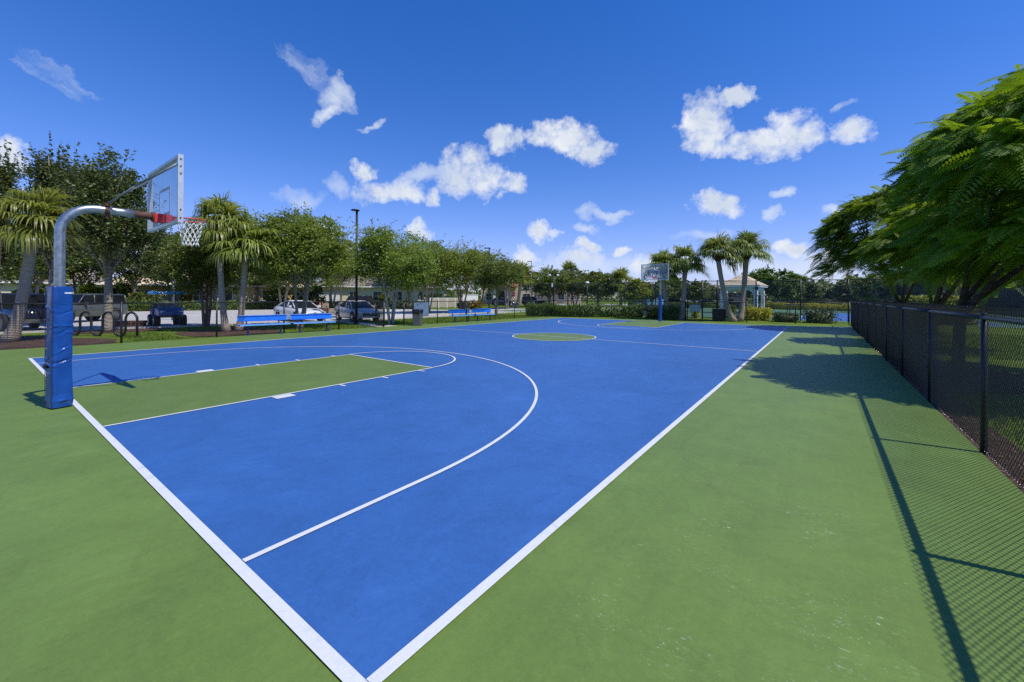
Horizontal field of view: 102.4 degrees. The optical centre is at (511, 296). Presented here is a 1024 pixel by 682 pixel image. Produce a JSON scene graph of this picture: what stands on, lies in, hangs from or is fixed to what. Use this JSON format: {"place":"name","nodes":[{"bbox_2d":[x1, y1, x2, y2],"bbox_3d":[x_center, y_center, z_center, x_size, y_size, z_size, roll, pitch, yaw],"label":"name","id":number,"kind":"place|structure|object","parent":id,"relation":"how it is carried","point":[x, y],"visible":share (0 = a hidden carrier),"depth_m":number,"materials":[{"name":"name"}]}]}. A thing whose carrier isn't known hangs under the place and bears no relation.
{"place":"outdoors","nodes":[
{"label":"outdoors","id":0,"kind":"place"},
{"bbox_2d":[22,307,525,330],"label":"road","id":1,"kind":"structure","parent":0,"point":[398,313],"depth_m":33.02,"materials":[{"name":"asphalt"}]},
{"bbox_2d":[0,140,26,292],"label":"broadleaf tree","id":2,"kind":"object","parent":1,"relation":"on","point":[6,181],"visible":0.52,"depth_m":22.57,"materials":[{"name":"green plant"}]},
{"bbox_2d":[0,293,46,331],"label":"parked car","id":3,"kind":"object","parent":1,"relation":"on","point":[10,298],"visible":0.43,"depth_m":19.75,"materials":[{"name":"blue paint"}]},
{"bbox_2d":[10,130,92,285],"bbox_3d":[-25.273,-3.772,22.570,3.314,10.908,3.606,0,0,37],"label":"broadleaf tree","id":4,"kind":"object","parent":1,"relation":"on","point":[45,162],"visible":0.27,"depth_m":22.39,"materials":[{"name":"green plant"}]},
{"bbox_2d":[73,294,127,320],"bbox_3d":[-28.251,0.746,26.822,2.240,1.879,4.660,0,0,7],"label":"parked car","id":5,"kind":"object","parent":1,"relation":"on","point":[92,298],"visible":0.24,"depth_m":27.02,"materials":[{"name":"green paint"}]},
{"bbox_2d":[147,291,186,325],"bbox_3d":[-19.940,0.701,23.793,2.570,1.977,1.460,0,0,41],"label":"golf cart","id":6,"kind":"object","parent":1,"relation":"on","point":[179,316],"visible":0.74,"depth_m":23.21,"materials":[{"name":"blue paint"}]},
{"bbox_2d":[273,300,325,321],"bbox_3d":[-15.021,1.010,29.120,4.642,1.479,2.160,0,0,39],"label":"parked car","id":7,"kind":"object","parent":1,"relation":"on","point":[278,308],"visible":0.36,"depth_m":28.57,"materials":[{"name":"white paint"}]},
{"bbox_2d":[310,231,365,302],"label":"broadleaf tree","id":8,"kind":"object","parent":1,"relation":"on","point":[340,279],"visible":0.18,"depth_m":33.15,"materials":[{"name":"green plant"}]},
{"bbox_2d":[334,300,380,321],"bbox_3d":[-11.227,1.031,29.843,2.160,1.479,4.642,0,0,-42],"label":"parked car","id":9,"kind":"object","parent":1,"relation":"on","point":[365,310],"visible":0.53,"depth_m":28.90,"materials":[{"name":"grey paint"}]},
{"bbox_2d":[394,233,466,311],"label":"broadleaf tree","id":10,"kind":"object","parent":1,"relation":"on","point":[444,257],"visible":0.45,"depth_m":41.93,"materials":[{"name":"green plant"}]},
{"bbox_2d":[438,236,507,308],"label":"broadleaf tree","id":11,"kind":"object","parent":1,"relation":"on","point":[466,267],"visible":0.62,"depth_m":43.90,"materials":[{"name":"green plant"}]},
{"bbox_2d":[32,318,785,679],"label":"court floor","id":12,"kind":"structure","parent":0,"point":[366,592],"depth_m":4.86,"materials":[{"name":"paint"}]},
{"bbox_2d":[73,355,430,426],"bbox_3d":[-5.193,1.748,8.957,3.660,0.001,5.850,0,0,37],"label":"key","id":13,"kind":"object","parent":12,"relation":"on","point":[103,405],"visible":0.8,"depth_m":8.01,"materials":[{"name":"paint"}]},
{"bbox_2d":[28,318,787,681],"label":"court lines","id":14,"kind":"object","parent":12,"relation":"on","point":[328,654],"visible":0.97,"depth_m":2.91,"materials":[{"name":"white paint"}]},
{"bbox_2d":[514,333,594,340],"bbox_3d":[1.866,1.787,18.345,3.600,0.001,3.600,0,0,37],"label":"circle","id":15,"kind":"object","parent":12,"relation":"on","point":[551,337],"visible":0.97,"depth_m":18.30,"materials":[{"name":"paint"}]},
{"bbox_2d":[602,321,678,326],"bbox_3d":[8.924,1.827,27.732,3.660,0.001,5.850,0,0,37],"label":"key","id":16,"kind":"object","parent":12,"relation":"on","point":[645,323],"visible":1,"depth_m":27.70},
{"bbox_2d":[481,275,534,304],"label":"house","id":17,"kind":"structure","parent":0,"point":[524,292],"depth_m":91.96,"materials":[{"name":"beige paint"}]},
{"bbox_2d":[0,299,1023,450],"bbox_3d":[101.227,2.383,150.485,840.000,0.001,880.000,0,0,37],"label":"ground","id":18,"kind":"structure","parent":0,"point":[991,363],"depth_m":22.39,"materials":[{"name":"green plant"}]},
{"bbox_2d":[0,238,86,292],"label":"broadleaf tree","id":19,"kind":"object","parent":18,"relation":"on","point":[37,283],"visible":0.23,"depth_m":39.86,"materials":[{"name":"green plant"}]},
{"bbox_2d":[0,269,102,294],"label":"house","id":20,"kind":"structure","parent":18,"relation":"on","point":[8,287],"depth_m":52.40,"materials":[{"name":"beige paint"}]},
{"bbox_2d":[0,336,116,349],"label":"mulch bed","id":21,"kind":"object","parent":18,"relation":"on","point":[41,343],"visible":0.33,"depth_m":15.26,"materials":[{"name":"soil"}]},
{"bbox_2d":[0,182,89,342],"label":"fan palm","id":22,"kind":"object","parent":21,"relation":"on","point":[33,229],"visible":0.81,"depth_m":15.15,"materials":[{"name":"green plant"}]},
{"bbox_2d":[48,242,123,292],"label":"broadleaf tree","id":23,"kind":"object","parent":18,"relation":"on","point":[81,271],"visible":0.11,"depth_m":46.51,"materials":[{"name":"green plant"}]},
{"bbox_2d":[73,281,103,293],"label":"shrub","id":24,"kind":"object","parent":18,"relation":"on","point":[87,288],"visible":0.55,"depth_m":45.74,"materials":[{"name":"green plant"}]},
{"bbox_2d":[73,311,139,336],"bbox_3d":[-17.959,1.184,17.808,4.250,1.104,0.200,0,0,8],"label":"bike rack","id":25,"kind":"object","parent":18,"relation":"on","point":[114,323],"visible":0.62,"depth_m":17.72,"materials":[{"name":"black metal"}]},
{"bbox_2d":[73,328,163,333],"bbox_3d":[-19.573,1.689,20.615,3.400,0.001,4.000,0,0,37],"label":"tree mulch bed","id":26,"kind":"object","parent":18,"relation":"on","point":[129,330],"visible":0.32,"depth_m":20.38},
{"bbox_2d":[40,142,176,331],"bbox_3d":[-19.240,-2.889,19.889,4.943,9.204,4.670,0,0,37],"label":"broadleaf tree","id":27,"kind":"object","parent":26,"relation":"on","point":[94,185],"visible":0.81,"depth_m":19.27,"materials":[{"name":"green plant"}]},
{"bbox_2d":[113,281,131,298],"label":"shrub","id":28,"kind":"object","parent":18,"relation":"on","point":[124,291],"visible":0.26,"depth_m":47.65,"materials":[{"name":"green plant"}]},
{"bbox_2d":[77,219,184,297],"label":"broadleaf tree","id":29,"kind":"object","parent":18,"relation":"on","point":[131,275],"visible":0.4,"depth_m":46.56,"materials":[{"name":"green plant"}]},
{"bbox_2d":[94,277,177,300],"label":"house","id":30,"kind":"structure","parent":18,"relation":"on","point":[148,288],"depth_m":56.99,"materials":[{"name":"yellow paint"}]},
{"bbox_2d":[126,299,161,310],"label":"hedge","id":31,"kind":"object","parent":18,"relation":"on","point":[133,306],"visible":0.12,"depth_m":44.00,"materials":[{"name":"green plant"}]},
{"bbox_2d":[126,289,166,302],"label":"shrub","id":32,"kind":"object","parent":18,"relation":"on","point":[142,296],"visible":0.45,"depth_m":45.87,"materials":[{"name":"green plant"}]},
{"bbox_2d":[138,229,183,300],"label":"broadleaf tree","id":33,"kind":"object","parent":18,"relation":"on","point":[169,297],"visible":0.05,"depth_m":53.37,"materials":[{"name":"green plant"}]},
{"bbox_2d":[139,224,254,327],"bbox_3d":[-16.827,-1.268,22.584,5.386,6.007,5.028,0,0,37],"label":"broadleaf tree","id":34,"kind":"object","parent":18,"relation":"on","point":[179,263],"visible":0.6,"depth_m":21.88,"materials":[{"name":"green plant"}]},
{"bbox_2d":[162,300,268,310],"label":"hedge","id":35,"kind":"object","parent":18,"relation":"on","point":[256,305],"visible":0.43,"depth_m":49.22,"materials":[{"name":"green plant"}]},
{"bbox_2d":[174,328,281,336],"bbox_3d":[-13.694,1.724,19.948,5.241,0.001,3.901,0,0,37],"label":"palm mulch bed","id":36,"kind":"object","parent":18,"relation":"on","point":[208,334],"visible":0.7,"depth_m":19.61,"materials":[{"name":"soil"}]},
{"bbox_2d":[171,191,252,331],"bbox_3d":[-14.435,-1.759,19.943,3.503,7.089,3.496,0,0,37],"label":"fan palm","id":37,"kind":"object","parent":36,"relation":"on","point":[226,209],"visible":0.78,"depth_m":19.75,"materials":[{"name":"green plant"}]},
{"bbox_2d":[199,204,287,331],"bbox_3d":[-13.295,-1.460,20.348,4.149,6.505,3.513,0,0,-11],"label":"fan palm","id":38,"kind":"object","parent":36,"relation":"on","point":[242,251],"visible":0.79,"depth_m":20.03,"materials":[{"name":"green plant"}]},
{"bbox_2d":[186,271,312,301],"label":"house","id":39,"kind":"structure","parent":18,"relation":"on","point":[250,295],"depth_m":55.63,"materials":[{"name":"yellow paint"}]},
{"bbox_2d":[235,235,288,301],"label":"broadleaf tree","id":40,"kind":"object","parent":18,"relation":"on","point":[256,291],"visible":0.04,"depth_m":54.97,"materials":[{"name":"green plant"}]},
{"bbox_2d":[0,311,525,333],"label":"kerb","id":41,"kind":"structure","parent":18,"relation":"on","point":[39,331],"depth_m":23.28,"materials":[{"name":"concrete"}]},
{"bbox_2d":[262,288,291,300],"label":"shrub","id":42,"kind":"object","parent":18,"relation":"on","point":[273,293],"visible":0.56,"depth_m":53.24,"materials":[{"name":"green plant"}]},
{"bbox_2d":[247,260,310,301],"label":"broadleaf tree","id":43,"kind":"object","parent":18,"relation":"on","point":[279,291],"visible":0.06,"depth_m":51.66,"materials":[{"name":"green plant"}]},
{"bbox_2d":[228,201,363,328],"bbox_3d":[-11.282,-1.719,22.608,6.832,6.976,6.134,0,0,-14],"label":"broadleaf tree","id":44,"kind":"object","parent":18,"relation":"on","point":[309,233],"visible":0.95,"depth_m":21.53,"materials":[{"name":"green plant"}]},
{"bbox_2d":[300,284,325,300],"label":"shrub","id":45,"kind":"object","parent":18,"relation":"on","point":[313,295],"visible":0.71,"depth_m":55.51,"materials":[{"name":"green plant"}]},
{"bbox_2d":[110,314,538,341],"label":"lawn grass","id":46,"kind":"structure","parent":18,"relation":"on","point":[397,321],"depth_m":23.61,"materials":[{"name":"plant"}]},
{"bbox_2d":[313,276,419,306],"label":"house","id":47,"kind":"structure","parent":18,"relation":"on","point":[402,295],"depth_m":66.04,"materials":[{"name":"beige paint"}]},
{"bbox_2d":[343,321,394,326],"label":"footpath","id":48,"kind":"structure","parent":18,"relation":"on","point":[364,323],"depth_m":25.76,"materials":[{"name":"concrete"}]},
{"bbox_2d":[351,209,359,323],"bbox_3d":[-10.082,-1.922,26.415,0.560,7.360,0.560,0,0,-21],"label":"street lamp","id":49,"kind":"object","parent":48,"relation":"on","point":[356,284],"visible":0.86,"depth_m":26.38,"materials":[{"name":"brown metal"}]},
{"bbox_2d":[343,216,447,324],"bbox_3d":[-7.762,-1.558,26.197,7.256,6.696,6.588,0,0,37],"label":"broadleaf tree","id":50,"kind":"object","parent":18,"relation":"on","point":[383,254],"visible":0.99,"depth_m":25.15,"materials":[{"name":"green plant"}]},
{"bbox_2d":[389,299,416,308],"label":"hedge","id":51,"kind":"object","parent":18,"relation":"on","point":[399,304],"visible":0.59,"depth_m":55.48,"materials":[{"name":"green plant"}]},
{"bbox_2d":[430,298,462,307],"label":"board fence","id":52,"kind":"object","parent":18,"relation":"on","point":[446,299],"visible":0.68,"depth_m":62.80,"materials":[{"name":"white paint"}]},
{"bbox_2d":[455,247,510,300],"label":"broadleaf tree","id":53,"kind":"object","parent":18,"relation":"on","point":[475,288],"visible":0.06,"depth_m":76.92,"materials":[{"name":"green plant"}]},
{"bbox_2d":[468,249,525,314],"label":"broadleaf tree","id":54,"kind":"object","parent":18,"relation":"on","point":[492,271],"visible":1,"depth_m":37.89,"materials":[{"name":"green plant"}]},
{"bbox_2d":[0,317,1023,681],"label":"court slab","id":55,"kind":"structure","parent":18,"relation":"on","point":[794,503],"depth_m":2.76,"materials":[{"name":"paint"}]},
{"bbox_2d":[43,154,206,408],"bbox_3d":[-6.402,-0.326,7.184,1.702,4.150,1.788,0,0,3],"label":"basketball hoop","id":56,"kind":"object","parent":55,"relation":"on","point":[59,325],"visible":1,"depth_m":6.48,"materials":[{"name":"metal"}]},
{"bbox_2d":[0,300,384,348],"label":"chain link fence","id":57,"kind":"object","parent":55,"relation":"on","point":[121,306],"visible":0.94,"depth_m":16.39,"materials":[{"name":"black metal"}]},
{"bbox_2d":[237,314,289,335],"bbox_3d":[-11.255,1.283,18.710,0.529,0.878,2.014,0,0,44],"label":"park bench","id":58,"kind":"object","parent":55,"relation":"on","point":[265,317],"visible":1,"depth_m":18.75,"materials":[{"name":"blue plastic"}]},
{"bbox_2d":[290,313,335,332],"bbox_3d":[-9.769,1.291,20.252,0.529,0.878,1.965,0,0,44],"label":"park bench","id":59,"kind":"object","parent":55,"relation":"on","point":[324,316],"visible":0.99,"depth_m":20.29,"materials":[{"name":"blue plastic"}]},
{"bbox_2d":[412,309,422,325],"bbox_3d":[-5.695,1.253,24.851,0.645,0.980,0.638,0,0,1],"label":"trash can","id":60,"kind":"object","parent":55,"relation":"on","point":[417,316],"visible":1,"depth_m":24.60,"materials":[{"name":"grey plastic"}]},
{"bbox_2d":[403,300,551,325],"bbox_3d":[-1.548,1.046,31.050,0.269,1.560,16.082,0,0,39],"label":"chain link fence","id":61,"kind":"object","parent":55,"relation":"on","point":[437,301],"visible":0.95,"depth_m":30.00,"materials":[{"name":"black metal"}]},
{"bbox_2d":[414,302,428,315],"bbox_3d":[-5.674,0.813,25.745,0.028,0.880,1.150,0,0,39],"label":"metal sign","id":62,"kind":"object","parent":61,"relation":"attached to","point":[424,306],"visible":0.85,"depth_m":25.86,"materials":[{"name":"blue metal"}]},
{"bbox_2d":[641,263,668,321],"bbox_3d":[10.152,-0.233,29.489,1.689,4.150,1.782,0,0,3],"label":"basketball hoop","id":63,"kind":"object","parent":55,"relation":"on","point":[655,277],"visible":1,"depth_m":29.84,"materials":[{"name":"metal"}]},
{"bbox_2d":[499,257,526,308],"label":"broadleaf tree","id":64,"kind":"object","parent":18,"relation":"on","point":[521,278],"visible":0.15,"depth_m":59.70,"materials":[{"name":"green plant"}]},
{"bbox_2d":[512,257,537,306],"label":"broadleaf tree","id":65,"kind":"object","parent":18,"relation":"on","point":[528,272],"visible":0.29,"depth_m":63.76,"materials":[{"name":"green plant"}]},
{"bbox_2d":[518,263,576,302],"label":"broadleaf tree","id":66,"kind":"object","parent":18,"relation":"on","point":[544,279],"visible":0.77,"depth_m":71.59,"materials":[{"name":"green plant"}]},
{"bbox_2d":[555,265,594,303],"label":"broadleaf tree","id":67,"kind":"object","parent":18,"relation":"on","point":[579,273],"visible":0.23,"depth_m":76.03,"materials":[{"name":"green plant"}]},
{"bbox_2d":[525,302,644,317],"bbox_3d":[6.570,1.191,37.583,10.881,1.446,1.743,0,0,5],"label":"hedge","id":68,"kind":"object","parent":18,"relation":"on","point":[587,307],"visible":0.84,"depth_m":37.10,"materials":[{"name":"green plant"}]},
{"bbox_2d":[551,300,685,320],"bbox_3d":[8.590,1.103,34.664,11.308,1.560,0.685,0,0,30],"label":"chain link fence","id":69,"kind":"object","parent":18,"relation":"on","point":[622,307],"visible":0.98,"depth_m":34.46,"materials":[{"name":"black metal"}]},
{"bbox_2d":[605,266,634,306],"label":"fan palm","id":70,"kind":"object","parent":18,"relation":"on","point":[620,274],"visible":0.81,"depth_m":66.91,"materials":[{"name":"green plant"}]},
{"bbox_2d":[310,273,959,301],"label":"distant wood","id":71,"kind":"object","parent":18,"relation":"on","point":[454,291],"visible":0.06,"depth_m":148.66,"materials":[{"name":"green plant"}]},
{"bbox_2d":[642,247,682,309],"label":"fan palm","id":72,"kind":"object","parent":18,"relation":"on","point":[661,258],"visible":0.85,"depth_m":33.06,"materials":[{"name":"green plant"}]},
{"bbox_2d":[656,275,681,299],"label":"broadleaf tree","id":73,"kind":"object","parent":18,"relation":"on","point":[673,284],"visible":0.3,"depth_m":76.30,"materials":[{"name":"green plant"}]},
{"bbox_2d":[662,303,681,319],"bbox_3d":[13.225,1.202,33.876,2.065,1.490,2.100,0,0,33],"label":"shrub","id":74,"kind":"object","parent":18,"relation":"on","point":[666,315],"visible":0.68,"depth_m":33.42,"materials":[{"name":"green plant"}]},
{"bbox_2d":[664,240,713,319],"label":"fan palm","id":75,"kind":"object","parent":18,"relation":"on","point":[686,265],"visible":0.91,"depth_m":32.60,"materials":[{"name":"green plant"}]},
{"bbox_2d":[674,279,711,303],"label":"broadleaf tree","id":76,"kind":"object","parent":18,"relation":"on","point":[694,290],"visible":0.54,"depth_m":68.24,"materials":[{"name":"green plant"}]},
{"bbox_2d":[692,231,745,321],"bbox_3d":[15.714,-1.591,31.187,3.920,7.325,4.326,0,0,37],"label":"fan palm","id":77,"kind":"object","parent":18,"relation":"on","point":[718,243],"visible":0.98,"depth_m":30.97,"materials":[{"name":"green plant"}]},
{"bbox_2d":[716,272,767,313],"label":"pavilion","id":78,"kind":"structure","parent":18,"relation":"on","point":[737,279],"depth_m":47.62,"materials":[{"name":"concrete"}]},
{"bbox_2d":[723,229,773,321],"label":"fan palm","id":79,"kind":"object","parent":18,"relation":"on","point":[746,242],"visible":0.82,"depth_m":31.42,"materials":[{"name":"green plant"}]},
{"bbox_2d":[744,306,774,320],"bbox_3d":[19.768,1.356,33.134,2.390,1.319,1.991,0,0,21],"label":"shrub","id":80,"kind":"object","parent":18,"relation":"on","point":[759,313],"visible":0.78,"depth_m":32.70,"materials":[{"name":"yellow plant"}]},
{"bbox_2d":[746,264,781,301],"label":"broadleaf tree","id":81,"kind":"object","parent":18,"relation":"on","point":[760,274],"visible":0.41,"depth_m":70.78,"materials":[{"name":"green plant"}]},
{"bbox_2d":[526,277,1023,326],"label":"tennis fence","id":82,"kind":"object","parent":18,"relation":"on","point":[717,299],"visible":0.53,"depth_m":34.15,"materials":[{"name":"black metal"}]},
{"bbox_2d":[702,301,849,325],"bbox_3d":[18.479,1.139,29.418,8.933,1.600,0.309,0,0,26],"label":"chain link fence","id":83,"kind":"object","parent":18,"relation":"on","point":[795,302],"visible":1,"depth_m":29.10,"materials":[{"name":"black metal"}]},
{"bbox_2d":[771,311,800,322],"bbox_3d":[20.650,1.528,31.053,1.882,0.863,1.349,0,0,41],"label":"hedge","id":84,"kind":"object","parent":18,"relation":"on","point":[783,317],"visible":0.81,"depth_m":30.80,"materials":[{"name":"green plant"}]},
{"bbox_2d":[767,268,812,301],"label":"broadleaf tree","id":85,"kind":"object","parent":18,"relation":"on","point":[790,275],"visible":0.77,"depth_m":68.80,"materials":[{"name":"green plant"}]},
{"bbox_2d":[766,302,850,310],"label":"hedge","id":86,"kind":"object","parent":18,"relation":"on","point":[808,304],"visible":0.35,"depth_m":61.79,"materials":[{"name":"green plant"}]},
{"bbox_2d":[795,279,825,298],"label":"broadleaf tree","id":87,"kind":"object","parent":18,"relation":"on","point":[812,288],"visible":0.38,"depth_m":76.25,"materials":[{"name":"green plant"}]},
{"bbox_2d":[796,306,841,323],"bbox_3d":[22.436,1.341,30.078,2.607,1.365,1.865,0,0,43],"label":"shrub","id":88,"kind":"object","parent":18,"relation":"on","point":[817,316],"visible":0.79,"depth_m":29.74,"materials":[{"name":"green plant"}]},
{"bbox_2d":[771,297,893,304],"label":"hedge","id":89,"kind":"object","parent":18,"relation":"on","point":[774,301],"visible":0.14,"depth_m":75.84,"materials":[{"name":"green plant"}]},
{"bbox_2d":[831,278,856,301],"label":"broadleaf tree","id":90,"kind":"object","parent":18,"relation":"on","point":[842,287],"visible":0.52,"depth_m":64.46,"materials":[{"name":"green plant"}]},
{"bbox_2d":[849,272,886,300],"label":"broadleaf tree","id":91,"kind":"object","parent":18,"relation":"on","point":[863,286],"visible":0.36,"depth_m":52.43,"materials":[{"name":"green plant"}]},
{"bbox_2d":[804,184,1023,302],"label":"flame tree","id":92,"kind":"object","parent":18,"relation":"on","point":[867,207],"visible":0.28,"depth_m":22.28,"materials":[{"name":"green plant"}]},
{"bbox_2d":[849,197,1022,343],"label":"flame tree","id":93,"kind":"object","parent":18,"relation":"on","point":[873,247],"visible":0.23,"depth_m":15.52,"materials":[{"name":"green plant"}]},
{"bbox_2d":[899,295,977,324],"bbox_3d":[31.506,0.954,30.682,1.957,2.309,5.537,0,0,8],"label":"hedge","id":94,"kind":"object","parent":18,"relation":"on","point":[926,302],"visible":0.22,"depth_m":30.45,"materials":[{"name":"green plant"}]},
{"bbox_2d":[855,330,1023,492],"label":"fence mulch bed","id":95,"kind":"object","parent":18,"relation":"on","point":[1014,482],"visible":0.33,"depth_m":6.83,"materials":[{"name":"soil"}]},
{"bbox_2d":[851,300,1023,488],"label":"chain link fence","id":96,"kind":"object","parent":95,"relation":"on","point":[890,335],"visible":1,"depth_m":5.74,"materials":[{"name":"black metal"}]},
{"bbox_2d":[874,64,1023,375],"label":"flame tree","id":97,"kind":"object","parent":95,"relation":"on","point":[974,151],"visible":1,"depth_m":8.25,"materials":[{"name":"green plant"}]},
{"bbox_2d":[0,0,1023,297],"label":"sky","id":98,"kind":"structure","parent":0,"point":[604,135],"materials":[{"name":"blue"}]},
{"bbox_2d":[535,287,580,303],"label":"house","id":99,"kind":"structure","parent":0,"point":[558,298],"depth_m":104.32,"materials":[{"name":"beige paint"}]},
{"bbox_2d":[498,308,1023,327],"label":"tennis court surround","id":100,"kind":"object","parent":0,"point":[798,311],"depth_m":51.38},
{"bbox_2d":[572,269,618,302],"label":"broadleaf tree","id":101,"kind":"object","parent":100,"relation":"on","point":[599,277],"visible":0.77,"depth_m":69.07,"materials":[{"name":"green plant"}]},
{"bbox_2d":[617,278,653,303],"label":"broadleaf tree","id":102,"kind":"object","parent":100,"relation":"on","point":[640,294],"visible":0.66,"depth_m":62.19,"materials":[{"name":"green plant"}]},
{"bbox_2d":[646,282,672,304],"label":"broadleaf tree","id":103,"kind":"object","parent":100,"relation":"on","point":[657,292],"visible":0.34,"depth_m":64.82,"materials":[{"name":"green plant"}]},
{"bbox_2d":[870,273,908,301],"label":"broadleaf tree","id":104,"kind":"object","parent":100,"relation":"on","point":[883,296],"visible":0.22,"depth_m":46.76,"materials":[{"name":"green plant"}]},
{"bbox_2d":[899,279,961,300],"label":"broadleaf tree","id":105,"kind":"object","parent":100,"relation":"on","point":[922,291],"visible":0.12,"depth_m":41.69,"materials":[{"name":"green plant"}]},
{"bbox_2d":[969,284,1023,318],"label":"tennis fence","id":106,"kind":"object","parent":100,"relation":"on","point":[1019,297],"visible":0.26,"depth_m":40.79,"materials":[{"name":"black metal"}]},
{"bbox_2d":[910,332,1023,443],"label":"lawn grass","id":107,"kind":"structure","parent":0,"point":[1006,356],"depth_m":12.56,"materials":[{"name":"plant"}]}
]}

